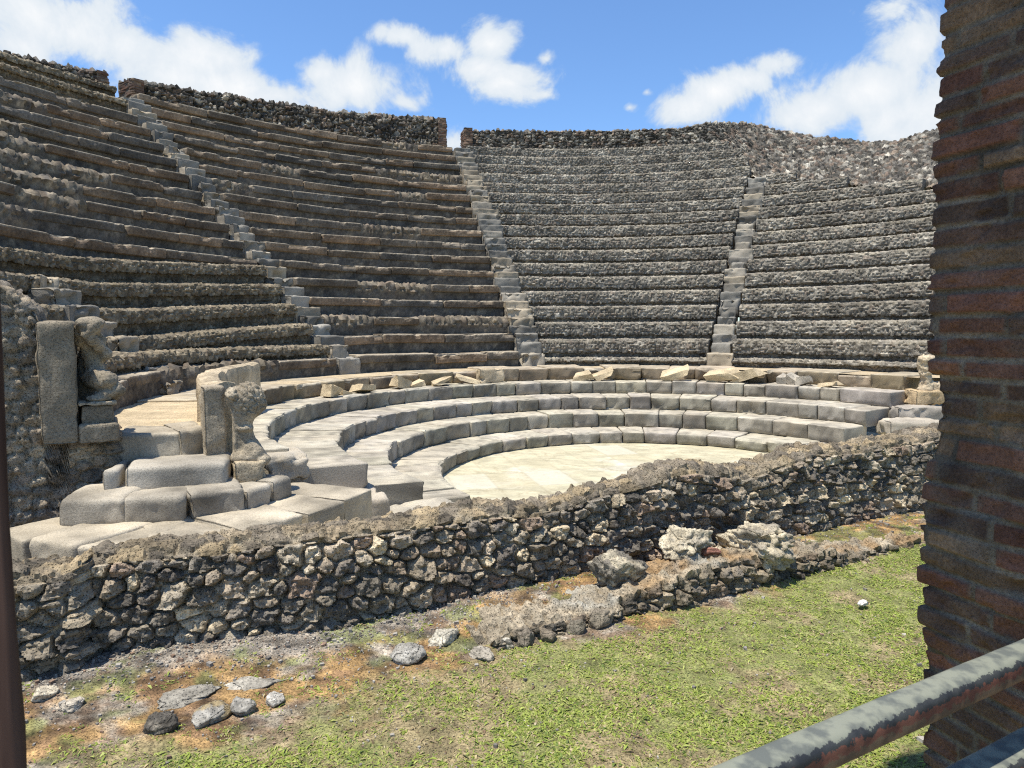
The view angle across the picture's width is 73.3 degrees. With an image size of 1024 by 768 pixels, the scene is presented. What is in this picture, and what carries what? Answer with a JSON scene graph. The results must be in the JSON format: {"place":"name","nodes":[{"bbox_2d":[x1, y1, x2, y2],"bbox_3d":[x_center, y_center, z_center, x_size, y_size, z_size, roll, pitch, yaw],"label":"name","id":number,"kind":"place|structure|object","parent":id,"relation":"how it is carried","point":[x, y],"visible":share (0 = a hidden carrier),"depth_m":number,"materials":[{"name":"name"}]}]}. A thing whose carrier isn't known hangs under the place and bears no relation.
{"place":"outdoors","nodes":[
{"label":"outdoors","id":0,"kind":"place"},
{"bbox_2d":[22,511,929,767],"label":"lawn","id":1,"kind":"structure","parent":0,"point":[122,728],"depth_m":3.12,"materials":[{"name":"plant"}]},
{"bbox_2d":[0,299,26,767],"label":"wooden post","id":2,"kind":"object","parent":1,"relation":"on","point":[13,752],"visible":1,"depth_m":0.92,"materials":[{"name":"brown wood"}]},
{"bbox_2d":[31,685,59,702],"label":"loose rock","id":3,"kind":"object","parent":1,"relation":"on","point":[45,692],"visible":1,"depth_m":2.98,"materials":[{"name":"grey stone"}]},
{"bbox_2d":[60,696,84,712],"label":"loose rock","id":4,"kind":"object","parent":1,"relation":"on","point":[72,705],"visible":1,"depth_m":2.91,"materials":[{"name":"grey stone"}]},
{"bbox_2d":[142,710,179,734],"bbox_3d":[-1.415,1.375,2.778,0.138,0.100,0.109,1,5,12],"label":"loose rock","id":5,"kind":"object","parent":1,"relation":"on","point":[160,723],"visible":0.97,"depth_m":2.75,"materials":[{"name":"grey stone"}]},
{"bbox_2d":[156,684,221,710],"bbox_3d":[-1.439,1.383,3.025,0.216,0.052,0.232,1,5,12],"label":"loose rock","id":6,"kind":"object","parent":1,"relation":"on","point":[178,698],"visible":0.98,"depth_m":3.01,"materials":[{"name":"grey stone"}]},
{"bbox_2d":[191,700,231,728],"bbox_3d":[-1.255,1.375,2.868,0.136,0.075,0.183,3,6,38],"label":"loose rock","id":7,"kind":"object","parent":1,"relation":"on","point":[213,712],"visible":0.98,"depth_m":2.83,"materials":[{"name":"grey stone"}]},
{"bbox_2d":[230,696,256,715],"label":"loose rock","id":8,"kind":"object","parent":1,"relation":"on","point":[239,706],"visible":0.94,"depth_m":2.89,"materials":[{"name":"grey stone"}]},
{"bbox_2d":[224,676,293,691],"bbox_3d":[-1.150,1.375,3.166,0.334,0.046,0.163,-1,5,-10],"label":"loose rock","id":9,"kind":"object","parent":1,"relation":"on","point":[245,683],"visible":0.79,"depth_m":3.13,"materials":[{"name":"grey stone"}]},
{"bbox_2d":[265,691,284,706],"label":"loose rock","id":10,"kind":"object","parent":1,"relation":"on","point":[274,698],"visible":0.99,"depth_m":2.95,"materials":[{"name":"grey stone"}]},
{"bbox_2d":[390,642,426,664],"bbox_3d":[-0.506,1.325,3.365,0.171,0.089,0.156,1,5,12],"label":"loose rock","id":11,"kind":"object","parent":1,"relation":"on","point":[408,653],"visible":0.99,"depth_m":3.33,"materials":[{"name":"grey stone"}]},
{"bbox_2d":[428,628,458,646],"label":"loose rock","id":12,"kind":"object","parent":1,"relation":"on","point":[443,637],"visible":0.98,"depth_m":3.52,"materials":[{"name":"beige stone"}]},
{"bbox_2d":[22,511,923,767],"bbox_3d":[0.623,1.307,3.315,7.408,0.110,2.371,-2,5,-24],"label":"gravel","id":13,"kind":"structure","parent":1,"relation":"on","point":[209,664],"depth_m":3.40,"materials":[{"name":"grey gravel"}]},
{"bbox_2d":[12,422,940,681],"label":"rubble wall","id":14,"kind":"structure","parent":1,"relation":"on","point":[77,612],"depth_m":3.90,"materials":[{"name":"stone"}]},
{"bbox_2d":[468,646,493,661],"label":"loose rock","id":15,"kind":"object","parent":1,"relation":"on","point":[483,653],"visible":0.99,"depth_m":3.37,"materials":[{"name":"grey stone"}]},
{"bbox_2d":[539,627,556,641],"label":"loose rock","id":16,"kind":"object","parent":1,"relation":"on","point":[546,635],"visible":0.93,"depth_m":3.55,"materials":[{"name":"grey stone"}]},
{"bbox_2d":[564,617,585,634],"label":"loose rock","id":17,"kind":"object","parent":1,"relation":"on","point":[576,627],"visible":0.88,"depth_m":3.63,"materials":[{"name":"grey stone"}]},
{"bbox_2d":[589,608,613,629],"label":"loose rock","id":18,"kind":"object","parent":1,"relation":"on","point":[599,619],"visible":0.97,"depth_m":3.69,"materials":[{"name":"grey stone"}]},
{"bbox_2d":[465,527,925,651],"bbox_3d":[1.944,1.151,4.565,4.744,0.316,0.484,-2,5,-24],"label":"wall footing","id":19,"kind":"object","parent":1,"relation":"on","point":[696,579],"depth_m":4.01,"materials":[{"name":"stone"}]},
{"bbox_2d":[496,637,513,648],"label":"loose rock","id":20,"kind":"object","parent":19,"relation":"on","point":[508,642],"visible":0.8,"depth_m":3.48,"materials":[{"name":"grey stone"}]},
{"bbox_2d":[517,628,533,647],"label":"loose rock","id":21,"kind":"object","parent":19,"relation":"on","point":[525,637],"visible":0.98,"depth_m":3.50,"materials":[{"name":"grey stone"}]},
{"bbox_2d":[586,549,648,586],"bbox_3d":[0.634,1.111,4.076,0.302,0.273,0.264,-2,5,-24],"label":"loose rock","id":22,"kind":"object","parent":19,"relation":"on","point":[613,568],"visible":0.96,"depth_m":4.00,"materials":[{"name":"grey stone"}]},
{"bbox_2d":[658,525,713,561],"bbox_3d":[1.083,1.015,4.318,0.323,0.254,0.320,4,6,42],"label":"loose rock","id":23,"kind":"object","parent":19,"relation":"on","point":[676,543],"visible":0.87,"depth_m":4.25,"materials":[{"name":"grey stone"}]},
{"bbox_2d":[701,547,721,555],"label":"loose rock","id":24,"kind":"object","parent":19,"relation":"on","point":[706,551],"visible":0.91,"depth_m":4.21,"materials":[{"name":"stone"}]},
{"bbox_2d":[715,521,794,573],"bbox_3d":[1.578,1.037,4.476,0.310,0.308,0.587,-2,5,-25],"label":"loose rock","id":25,"kind":"object","parent":19,"relation":"on","point":[770,544],"visible":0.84,"depth_m":4.31,"materials":[{"name":"grey stone"}]},
{"bbox_2d":[857,599,867,605],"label":"loose rock","id":26,"kind":"object","parent":1,"relation":"on","point":[862,602],"visible":1,"depth_m":3.92,"materials":[{"name":"grey stone"}]},
{"bbox_2d":[710,639,1023,767],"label":"metal railing","id":27,"kind":"object","parent":1,"relation":"on","point":[839,740],"visible":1,"depth_m":1.22,"materials":[{"name":"metal"}]},
{"bbox_2d":[917,0,1023,767],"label":"brick pillar","id":28,"kind":"structure","parent":1,"relation":"on","point":[970,572],"depth_m":2.03,"materials":[{"name":"brown brick"}]},
{"bbox_2d":[114,366,939,431],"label":"walkway","id":29,"kind":"structure","parent":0,"point":[151,414],"depth_m":7.51,"materials":[{"name":"stone"}]},
{"bbox_2d":[0,280,123,527],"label":"side wall","id":30,"kind":"structure","parent":29,"relation":"on","point":[58,451],"depth_m":5.23,"materials":[{"name":"stone"}]},
{"bbox_2d":[74,316,125,423],"bbox_3d":[-3.313,-0.120,5.542,0.345,0.847,0.519,-3,5,-29],"label":"kneeling statue","id":31,"kind":"object","parent":30,"relation":"on","point":[107,387],"visible":1,"depth_m":5.38,"materials":[{"name":"stone"}]},
{"bbox_2d":[0,51,336,410],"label":"seating wedge","id":32,"kind":"object","parent":29,"relation":"on","point":[107,213],"visible":0.83,"depth_m":12.43,"materials":[{"name":"stone"}]},
{"bbox_2d":[0,50,109,83],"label":"rubble wall","id":33,"kind":"structure","parent":32,"relation":"on","point":[92,73],"depth_m":16.49,"materials":[{"name":"stone"}]},
{"bbox_2d":[196,362,260,455],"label":"curved parapet","id":34,"kind":"structure","parent":29,"relation":"on","point":[214,416],"depth_m":5.83,"materials":[{"name":"stone"}]},
{"bbox_2d":[130,93,518,372],"bbox_3d":[-4.107,-3.733,17.664,9.472,7.315,8.580,-3,5,-32],"label":"seating wedge","id":35,"kind":"object","parent":29,"relation":"on","point":[375,248],"visible":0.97,"depth_m":17.21,"materials":[{"name":"stone"}]},
{"bbox_2d":[118,96,360,374],"bbox_3d":[-6.396,-3.584,15.290,7.969,6.706,0.719,3,6,33],"label":"stone stairway","id":36,"kind":"object","parent":35,"relation":"on","point":[238,228],"visible":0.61,"depth_m":14.81,"materials":[{"name":"grey stone"}]},
{"bbox_2d":[118,78,446,146],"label":"rubble wall","id":37,"kind":"structure","parent":35,"relation":"on","point":[416,130],"depth_m":20.84,"materials":[{"name":"stone"}]},
{"bbox_2d":[453,147,544,365],"bbox_3d":[-0.591,-4.013,19.311,0.820,6.914,8.185,-1,5,-15],"label":"stone stairway","id":38,"kind":"object","parent":35,"relation":"on","point":[522,328],"visible":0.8,"depth_m":18.07,"materials":[{"name":"grey stone"}]},
{"bbox_2d":[466,141,750,381],"bbox_3d":[2.327,-4.071,20.081,9.554,7.561,9.610,1,5,12],"label":"seating wedge","id":39,"kind":"object","parent":29,"relation":"on","point":[619,255],"visible":0.98,"depth_m":19.33,"materials":[{"name":"grey stone"}]},
{"bbox_2d":[460,120,939,188],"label":"rubble wall","id":40,"kind":"structure","parent":39,"relation":"on","point":[766,150],"depth_m":21.80,"materials":[{"name":"stone"}]},
{"bbox_2d":[706,177,767,365],"bbox_3d":[6.077,-3.259,18.248,0.691,5.530,6.923,2,5,26],"label":"stone stairway","id":41,"kind":"object","parent":29,"relation":"on","point":[724,335],"visible":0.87,"depth_m":17.38,"materials":[{"name":"grey stone"}]},
{"bbox_2d":[731,171,939,380],"bbox_3d":[8.073,-2.967,16.262,6.695,5.935,8.577,-3,6,-35],"label":"seating wedge","id":42,"kind":"object","parent":29,"relation":"on","point":[839,273],"visible":0.71,"depth_m":15.97,"materials":[{"name":"grey stone"}]},
{"bbox_2d":[443,432,880,500],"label":"orchestra floor","id":43,"kind":"structure","parent":0,"point":[525,473],"depth_m":10.43,"materials":[{"name":"stone"}]},
{"bbox_2d":[10,482,371,560],"bbox_3d":[-2.359,1.170,5.396,1.485,0.446,2.380,3,6,36],"label":"curved step","id":44,"kind":"object","parent":43,"relation":"on","point":[304,502],"visible":0.27,"depth_m":4.96,"materials":[{"name":"grey stone"}]},
{"bbox_2d":[59,474,291,525],"bbox_3d":[-2.562,0.895,5.375,1.636,0.260,0.789,-3,5,-29],"label":"curved step","id":45,"kind":"object","parent":44,"relation":"on","point":[94,504],"visible":0.83,"depth_m":5.07,"materials":[{"name":"grey stone"}]},
{"bbox_2d":[103,452,231,489],"bbox_3d":[-2.729,0.739,5.529,0.874,0.285,0.526,-2,5,-17],"label":"curved step","id":46,"kind":"object","parent":45,"relation":"on","point":[150,472],"visible":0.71,"depth_m":5.33,"materials":[{"name":"grey stone"}]},
{"bbox_2d":[118,421,202,464],"bbox_3d":[-2.987,0.512,5.952,0.756,0.310,0.636,-3,5,-29],"label":"curved step","id":47,"kind":"object","parent":46,"relation":"on","point":[174,439],"visible":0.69,"depth_m":5.73,"materials":[{"name":"grey stone"}]},
{"bbox_2d":[225,381,270,482],"bbox_3d":[-2.220,0.398,5.773,0.343,0.843,0.452,-3,6,-35],"label":"carved leg","id":48,"kind":"object","parent":45,"relation":"on","point":[250,457],"visible":0.98,"depth_m":5.68,"materials":[{"name":"stone"}]},
{"bbox_2d":[390,497,454,513],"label":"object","id":49,"kind":"structure","parent":43,"relation":"on","point":[411,505],"depth_m":7.08,"materials":[{"name":"beige stone"}]},
{"bbox_2d":[392,426,825,501],"bbox_3d":[1.138,1.089,10.938,7.466,0.244,3.992,-3,5,-29],"label":"stone tier","id":50,"kind":"object","parent":43,"relation":"on","point":[429,466],"visible":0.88,"depth_m":11.67,"materials":[{"name":"grey stone"}]},
{"bbox_2d":[342,409,866,505],"bbox_3d":[0.967,0.842,11.099,8.652,0.317,4.696,-3,5,-30],"label":"stone tier","id":51,"kind":"object","parent":50,"relation":"on","point":[379,453],"visible":0.89,"depth_m":11.82,"materials":[{"name":"grey stone"}]},
{"bbox_2d":[364,483,389,516],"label":"stone block","id":52,"kind":"structure","parent":51,"relation":"on","point":[380,504],"depth_m":6.54,"materials":[{"name":"grey stone"}]},
{"bbox_2d":[272,392,889,487],"bbox_3d":[0.760,0.560,11.410,10.204,0.298,5.465,-3,5,-31],"label":"stone tier","id":53,"kind":"object","parent":51,"relation":"on","point":[322,443],"visible":0.93,"depth_m":11.90,"materials":[{"name":"grey stone"}]},
{"bbox_2d":[253,379,906,452],"bbox_3d":[0.580,0.294,11.645,11.418,0.297,6.057,-3,5,-31],"label":"stone tier","id":54,"kind":"object","parent":53,"relation":"on","point":[271,422],"visible":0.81,"depth_m":12.84,"materials":[{"name":"grey stone"}]},
{"bbox_2d":[264,447,309,479],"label":"stone block","id":55,"kind":"structure","parent":54,"relation":"on","point":[291,463],"depth_m":6.33,"materials":[{"name":"grey stone"}]},
{"bbox_2d":[320,384,342,396],"bbox_3d":[-2.934,0.116,11.210,0.302,0.248,0.311,1,5,12],"label":"stone fragment","id":56,"kind":"object","parent":54,"relation":"on","point":[329,390],"visible":0.98,"depth_m":11.10,"materials":[{"name":"beige stone"}]},
{"bbox_2d":[340,390,352,394],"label":"stone fragment","id":57,"kind":"object","parent":54,"relation":"on","point":[343,392],"visible":0.41,"depth_m":11.44,"materials":[{"name":"beige stone"}]},
{"bbox_2d":[349,384,375,392],"bbox_3d":[-2.592,0.079,11.931,0.295,0.203,0.501,2,5,22],"label":"stone fragment","id":58,"kind":"object","parent":54,"relation":"on","point":[356,388],"visible":0.99,"depth_m":11.78,"materials":[{"name":"beige stone"}]},
{"bbox_2d":[389,375,411,387],"bbox_3d":[-2.077,-0.037,12.739,0.262,0.303,0.430,2,5,26],"label":"stone fragment","id":59,"kind":"object","parent":54,"relation":"on","point":[397,381],"visible":0.91,"depth_m":12.62,"materials":[{"name":"beige stone"}]},
{"bbox_2d":[411,379,425,387],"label":"stone fragment","id":60,"kind":"object","parent":54,"relation":"on","point":[419,383],"visible":0.75,"depth_m":12.99,"materials":[{"name":"beige stone"}]},
{"bbox_2d":[431,376,451,385],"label":"stone fragment","id":61,"kind":"object","parent":54,"relation":"on","point":[439,381],"visible":0.99,"depth_m":13.36,"materials":[{"name":"beige stone"}]},
{"bbox_2d":[455,373,479,383],"bbox_3d":[-0.913,-0.097,13.793,0.533,0.246,0.257,-2,5,-25],"label":"stone fragment","id":62,"kind":"object","parent":54,"relation":"on","point":[465,378],"visible":1,"depth_m":13.74,"materials":[{"name":"beige stone"}]},
{"bbox_2d":[476,367,504,382],"bbox_3d":[-0.456,-0.175,14.153,0.564,0.324,0.289,-2,5,-26],"label":"stone cube","id":63,"kind":"object","parent":54,"relation":"on","point":[489,375],"visible":0.98,"depth_m":14.03,"materials":[{"name":"grey stone"}]},
{"bbox_2d":[137,364,933,404],"bbox_3d":[0.665,-0.066,12.998,13.586,0.310,6.012,-2,5,-19],"label":"stone tier","id":64,"kind":"object","parent":54,"relation":"on","point":[276,393],"visible":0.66,"depth_m":13.35,"materials":[{"name":"beige stone"}]},
{"bbox_2d":[23,274,182,394],"bbox_3d":[-5.506,-0.516,9.085,2.137,1.845,0.631,0,5,-2],"label":"stone stairway","id":65,"kind":"object","parent":64,"relation":"on","point":[45,290],"visible":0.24,"depth_m":8.94,"materials":[{"name":"grey stone"}]},
{"bbox_2d":[573,370,593,380],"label":"stone fragment","id":66,"kind":"object","parent":54,"relation":"on","point":[583,375],"visible":0.95,"depth_m":14.43,"materials":[{"name":"beige stone"}]},
{"bbox_2d":[592,366,612,380],"bbox_3d":[1.891,-0.212,14.639,0.542,0.322,0.324,1,5,12],"label":"stone fragment","id":67,"kind":"object","parent":54,"relation":"on","point":[603,374],"visible":0.89,"depth_m":14.52,"materials":[{"name":"beige stone"}]},
{"bbox_2d":[660,364,688,380],"bbox_3d":[3.390,-0.226,14.373,0.592,0.382,0.426,1,5,12],"label":"stone fragment","id":68,"kind":"object","parent":54,"relation":"on","point":[673,373],"visible":1,"depth_m":14.24,"materials":[{"name":"beige stone"}]},
{"bbox_2d":[703,367,739,381],"bbox_3d":[4.299,-0.176,13.992,0.703,0.338,0.435,3,5,32],"label":"stone fragment","id":69,"kind":"object","parent":54,"relation":"on","point":[719,375],"visible":0.97,"depth_m":13.91,"materials":[{"name":"beige stone"}]},
{"bbox_2d":[732,368,767,382],"bbox_3d":[4.755,-0.160,13.780,0.636,0.338,0.384,3,5,31],"label":"stone fragment","id":70,"kind":"object","parent":54,"relation":"on","point":[749,374],"visible":0.98,"depth_m":13.66,"materials":[{"name":"beige stone"}]},
{"bbox_2d":[776,373,786,383],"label":"stone fragment","id":71,"kind":"object","parent":54,"relation":"on","point":[781,379],"visible":0.75,"depth_m":13.38,"materials":[{"name":"grey stone"}]},
{"bbox_2d":[786,372,798,384],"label":"stone fragment","id":72,"kind":"object","parent":54,"relation":"on","point":[790,378],"visible":0.72,"depth_m":13.27,"materials":[{"name":"grey stone"}]},
{"bbox_2d":[795,375,812,384],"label":"stone fragment","id":73,"kind":"object","parent":54,"relation":"on","point":[804,380],"visible":0.96,"depth_m":13.10,"materials":[{"name":"grey stone"}]},
{"bbox_2d":[817,381,843,386],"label":"stone fragment","id":74,"kind":"object","parent":54,"relation":"on","point":[830,384],"visible":0.98,"depth_m":12.71,"materials":[{"name":"beige stone"}]},
{"bbox_2d":[875,417,938,434],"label":"stone block","id":75,"kind":"structure","parent":53,"relation":"on","point":[884,426],"depth_m":11.05,"materials":[{"name":"grey stone"}]},
{"bbox_2d":[888,404,942,419],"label":"stone block","id":76,"kind":"structure","parent":75,"relation":"on","point":[931,411],"depth_m":11.35,"materials":[{"name":"grey stone"}]},
{"bbox_2d":[904,388,944,404],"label":"stone block","id":77,"kind":"structure","parent":76,"relation":"on","point":[920,397],"depth_m":11.59,"materials":[{"name":"beige stone"}]},
{"bbox_2d":[916,354,939,390],"bbox_3d":[7.166,-0.129,11.704,0.536,0.771,0.294,1,5,12],"label":"carved leg","id":78,"kind":"object","parent":77,"relation":"on","point":[927,382],"visible":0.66,"depth_m":11.65,"materials":[{"name":"stone"}]},
{"bbox_2d":[650,404,941,432],"bbox_3d":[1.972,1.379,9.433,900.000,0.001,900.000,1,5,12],"label":"ground","id":79,"kind":"structure","parent":0,"point":[872,429],"depth_m":14.61,"materials":[{"name":"grey stone"}]}
]}

